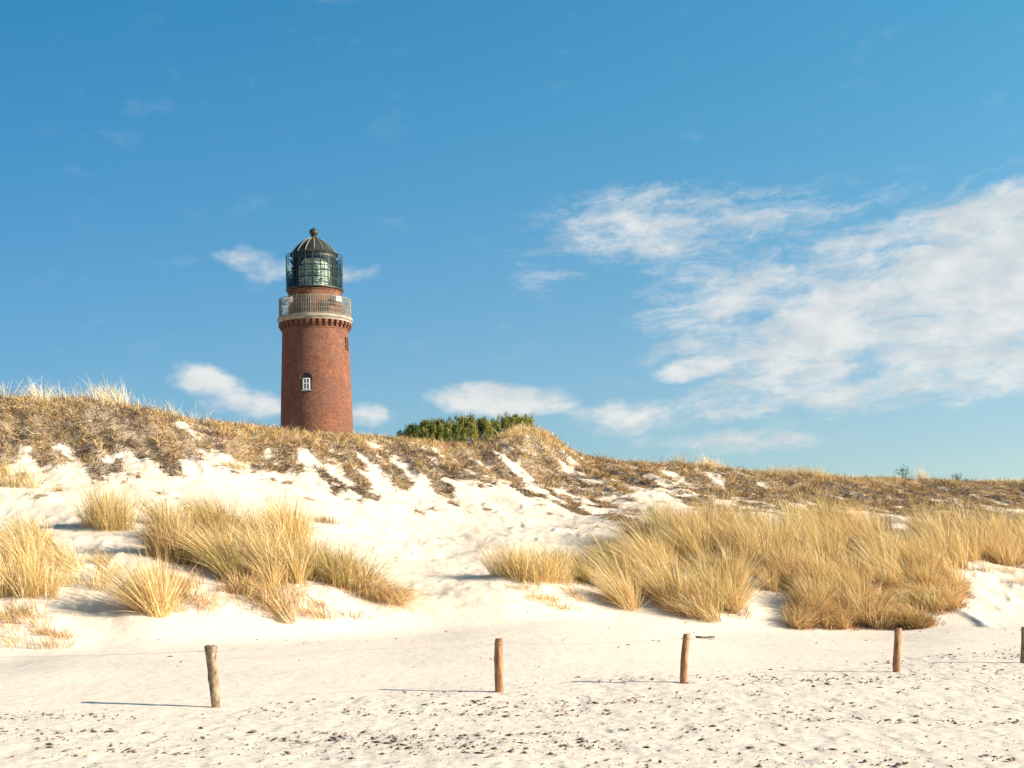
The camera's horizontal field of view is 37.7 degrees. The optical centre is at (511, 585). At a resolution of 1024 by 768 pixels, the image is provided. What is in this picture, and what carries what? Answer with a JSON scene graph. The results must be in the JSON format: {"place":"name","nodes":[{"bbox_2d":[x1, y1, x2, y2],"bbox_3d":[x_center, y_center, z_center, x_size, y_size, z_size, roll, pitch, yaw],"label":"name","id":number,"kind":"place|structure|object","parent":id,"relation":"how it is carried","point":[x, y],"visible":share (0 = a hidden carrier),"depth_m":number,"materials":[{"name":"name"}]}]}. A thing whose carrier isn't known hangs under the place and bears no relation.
{"place":"outdoors","nodes":[
{"label":"outdoors","id":0,"kind":"place"},
{"bbox_2d":[0,399,1023,767],"bbox_3d":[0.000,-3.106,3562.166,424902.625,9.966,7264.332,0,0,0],"label":"sand","id":1,"kind":"structure","parent":0,"point":[162,689],"depth_m":30.99,"materials":[{"name":"beige sand"}]},
{"bbox_2d":[0,454,43,488],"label":"grass tussock","id":2,"kind":"object","parent":1,"relation":"on","point":[8,475],"depth_m":50.49,"materials":[{"name":"beige plant"}]},
{"bbox_2d":[0,538,83,599],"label":"grass tussock","id":3,"kind":"object","parent":1,"relation":"on","point":[30,582],"depth_m":37.26,"materials":[{"name":"beige plant"}]},
{"bbox_2d":[26,624,74,638],"bbox_3d":[-10.594,1.043,34.282,1.359,0.424,1.183,0,0,0],"label":"grass tussock","id":4,"kind":"object","parent":1,"relation":"on","point":[63,631],"depth_m":34.30,"materials":[{"name":"beige plant"}]},
{"bbox_2d":[62,474,165,531],"bbox_3d":[-12.226,-2.656,45.879,3.538,2.076,2.671,0,0,-16],"label":"grass tussock","id":5,"kind":"object","parent":1,"relation":"on","point":[105,515],"depth_m":45.61,"materials":[{"name":"beige plant"}]},
{"bbox_2d":[55,537,198,617],"bbox_3d":[-9.298,-0.209,36.931,3.573,2.042,3.125,0,0,0],"label":"grass tussock","id":6,"kind":"object","parent":1,"relation":"on","point":[145,600],"depth_m":36.51,"materials":[{"name":"beige plant"}]},
{"bbox_2d":[0,481,383,649],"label":"marram grass","id":7,"kind":"structure","parent":1,"relation":"on","point":[206,537],"depth_m":41.39,"materials":[{"name":"beige plant"}]},
{"bbox_2d":[204,645,219,707],"bbox_3d":[-4.158,1.374,20.798,0.225,1.116,0.189,0,0,0],"label":"wooden post","id":8,"kind":"object","parent":1,"relation":"on","point":[211,662],"visible":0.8,"depth_m":20.74,"materials":[{"name":"brown wood"}]},
{"bbox_2d":[218,457,248,470],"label":"grass tussock","id":9,"kind":"object","parent":1,"relation":"on","point":[237,466],"depth_m":56.82,"materials":[{"name":"beige plant"}]},
{"bbox_2d":[230,572,300,624],"bbox_3d":[-6.372,0.273,38.874,1.635,1.486,3.165,0,0,-35],"label":"grass tussock","id":10,"kind":"object","parent":1,"relation":"on","point":[278,606],"depth_m":38.37,"materials":[{"name":"beige plant"}]},
{"bbox_2d":[277,227,353,434],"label":"lighthouse","id":11,"kind":"object","parent":1,"relation":"on","point":[315,322],"visible":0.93,"depth_m":137.57,"materials":[{"name":"brick"}]},
{"bbox_2d":[302,297,309,312],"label":"gallery door","id":12,"kind":"structure","parent":11,"relation":"in","point":[303,298],"depth_m":137.56,"materials":[{"name":"green metal"}]},
{"bbox_2d":[299,371,313,391],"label":"window","id":13,"kind":"structure","parent":11,"relation":"in","point":[306,379],"depth_m":136.72,"materials":[{"name":"wood"}]},
{"bbox_2d":[345,337,348,350],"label":"slit window","id":14,"kind":"structure","parent":11,"relation":"in","point":[346,338],"depth_m":139.04,"materials":[{"name":"glass"}]},
{"bbox_2d":[309,513,341,524],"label":"grass tussock","id":15,"kind":"object","parent":1,"relation":"on","point":[324,520],"depth_m":52.33,"materials":[{"name":"beige plant"}]},
{"bbox_2d":[309,532,446,617],"bbox_3d":[-3.711,-0.204,42.172,4.721,2.911,4.578,0,0,0],"label":"grass tussock","id":16,"kind":"object","parent":1,"relation":"on","point":[381,591],"depth_m":41.95,"materials":[{"name":"beige plant"}]},
{"bbox_2d":[396,422,428,440],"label":"pine shrub","id":17,"kind":"object","parent":1,"relation":"on","point":[413,430],"visible":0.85,"depth_m":69.56,"materials":[{"name":"green plant"}]},
{"bbox_2d":[418,417,438,441],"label":"pine shrub","id":18,"kind":"object","parent":1,"relation":"on","point":[428,425],"visible":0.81,"depth_m":70.15,"materials":[{"name":"green plant"}]},
{"bbox_2d":[430,415,452,443],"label":"pine shrub","id":19,"kind":"object","parent":1,"relation":"on","point":[444,430],"visible":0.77,"depth_m":70.85,"materials":[{"name":"green plant"}]},
{"bbox_2d":[448,420,469,442],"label":"pine shrub","id":20,"kind":"object","parent":1,"relation":"on","point":[456,435],"visible":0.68,"depth_m":71.59,"materials":[{"name":"green plant"}]},
{"bbox_2d":[454,413,480,443],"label":"pine shrub","id":21,"kind":"object","parent":1,"relation":"on","point":[467,426],"visible":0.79,"depth_m":72.32,"materials":[{"name":"green plant"}]},
{"bbox_2d":[473,416,493,441],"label":"pine shrub","id":22,"kind":"object","parent":1,"relation":"on","point":[483,423],"visible":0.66,"depth_m":74.57,"materials":[{"name":"green plant"}]},
{"bbox_2d":[494,638,503,692],"bbox_3d":[-0.198,1.327,22.801,0.160,1.068,0.135,0,0,0],"label":"wooden post","id":23,"kind":"object","parent":1,"relation":"on","point":[498,661],"visible":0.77,"depth_m":22.75,"materials":[{"name":"brown wood"}]},
{"bbox_2d":[489,414,512,435],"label":"pine shrub","id":24,"kind":"object","parent":1,"relation":"on","point":[496,425],"visible":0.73,"depth_m":75.84,"materials":[{"name":"green plant"}]},
{"bbox_2d":[0,376,1022,485],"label":"dune grass","id":25,"kind":"structure","parent":1,"relation":"on","point":[108,396],"depth_m":60.23,"materials":[{"name":"beige plant"}]},
{"bbox_2d":[0,387,1023,538],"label":"heath","id":26,"kind":"object","parent":1,"relation":"on","point":[684,469],"visible":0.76,"depth_m":65.57,"materials":[{"name":"brown plant"}]},
{"bbox_2d":[0,440,1023,767],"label":"beach debris","id":27,"kind":"object","parent":1,"relation":"on","point":[466,746],"visible":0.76,"depth_m":17.45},
{"bbox_2d":[499,412,527,426],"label":"pine shrub","id":28,"kind":"object","parent":1,"relation":"on","point":[514,419],"visible":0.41,"depth_m":77.20,"materials":[{"name":"green plant"}]},
{"bbox_2d":[516,411,534,426],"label":"pine shrub","id":29,"kind":"object","parent":1,"relation":"on","point":[531,420],"visible":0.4,"depth_m":77.70,"materials":[{"name":"green plant"}]},
{"bbox_2d":[471,531,585,585],"bbox_3d":[0.403,-0.829,46.224,4.034,1.778,3.444,0,0,0],"label":"grass tussock","id":30,"kind":"object","parent":1,"relation":"on","point":[534,567],"depth_m":46.07,"materials":[{"name":"beige plant"}]},
{"bbox_2d":[577,557,656,611],"bbox_3d":[3.117,-0.091,45.574,2.449,1.800,3.072,0,0,0],"label":"grass tussock","id":31,"kind":"object","parent":1,"relation":"on","point":[621,595],"depth_m":45.30,"materials":[{"name":"beige plant"}]},
{"bbox_2d":[666,452,691,462],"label":"grass tussock","id":32,"kind":"object","parent":1,"relation":"on","point":[680,459],"depth_m":83.07,"materials":[{"name":"beige plant"}]},
{"bbox_2d":[648,585,721,622],"bbox_3d":[5.187,0.444,45.046,2.386,1.389,2.066,0,0,32],"label":"grass tussock","id":33,"kind":"object","parent":1,"relation":"on","point":[703,612],"depth_m":44.85,"materials":[{"name":"beige plant"}]},
{"bbox_2d":[680,634,690,683],"bbox_3d":[2.782,1.280,24.097,0.173,1.033,0.137,0,0,0],"label":"wooden post","id":34,"kind":"object","parent":1,"relation":"on","point":[684,660],"visible":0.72,"depth_m":24.05,"materials":[{"name":"brown wood"}]},
{"bbox_2d":[695,453,724,467],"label":"grass tussock","id":35,"kind":"object","parent":1,"relation":"on","point":[710,463],"depth_m":84.24,"materials":[{"name":"beige plant"}]},
{"bbox_2d":[505,483,1023,630],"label":"marram grass","id":36,"kind":"structure","parent":1,"relation":"on","point":[815,571],"depth_m":50.03,"materials":[{"name":"beige plant"}]},
{"bbox_2d":[749,460,846,481],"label":"grass tussock","id":37,"kind":"object","parent":1,"relation":"on","point":[802,470],"depth_m":87.67,"materials":[{"name":"beige plant"}]},
{"bbox_2d":[892,628,901,672],"bbox_3d":[6.955,1.276,27.099,0.171,1.047,0.137,0,0,0],"label":"wooden post","id":38,"kind":"object","parent":1,"relation":"on","point":[896,664],"visible":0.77,"depth_m":27.04,"materials":[{"name":"brown wood"}]},
{"bbox_2d":[893,464,914,478],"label":"sapling","id":39,"kind":"object","parent":1,"relation":"on","point":[902,473],"visible":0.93,"depth_m":93.23,"materials":[{"name":"green plant"}]},
{"bbox_2d":[912,465,929,479],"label":"grass tussock","id":40,"kind":"object","parent":1,"relation":"on","point":[921,477],"depth_m":93.78,"materials":[{"name":"beige plant"}]},
{"bbox_2d":[951,472,961,480],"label":"sapling","id":41,"kind":"object","parent":1,"relation":"on","point":[957,477],"visible":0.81,"depth_m":95.06,"materials":[{"name":"green plant"}]},
{"bbox_2d":[1020,627,1023,662],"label":"wooden post","id":42,"kind":"object","parent":1,"relation":"on","point":[1022,647],"visible":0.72,"depth_m":29.06,"materials":[{"name":"brown wood"}]},
{"bbox_2d":[0,0,1023,481],"label":"sky","id":43,"kind":"structure","parent":0,"point":[759,234],"materials":[{"name":"blue"}]},
{"bbox_2d":[695,636,714,637],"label":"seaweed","id":44,"kind":"object","parent":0,"point":[705,637],"visible":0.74,"depth_m":38.97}
]}

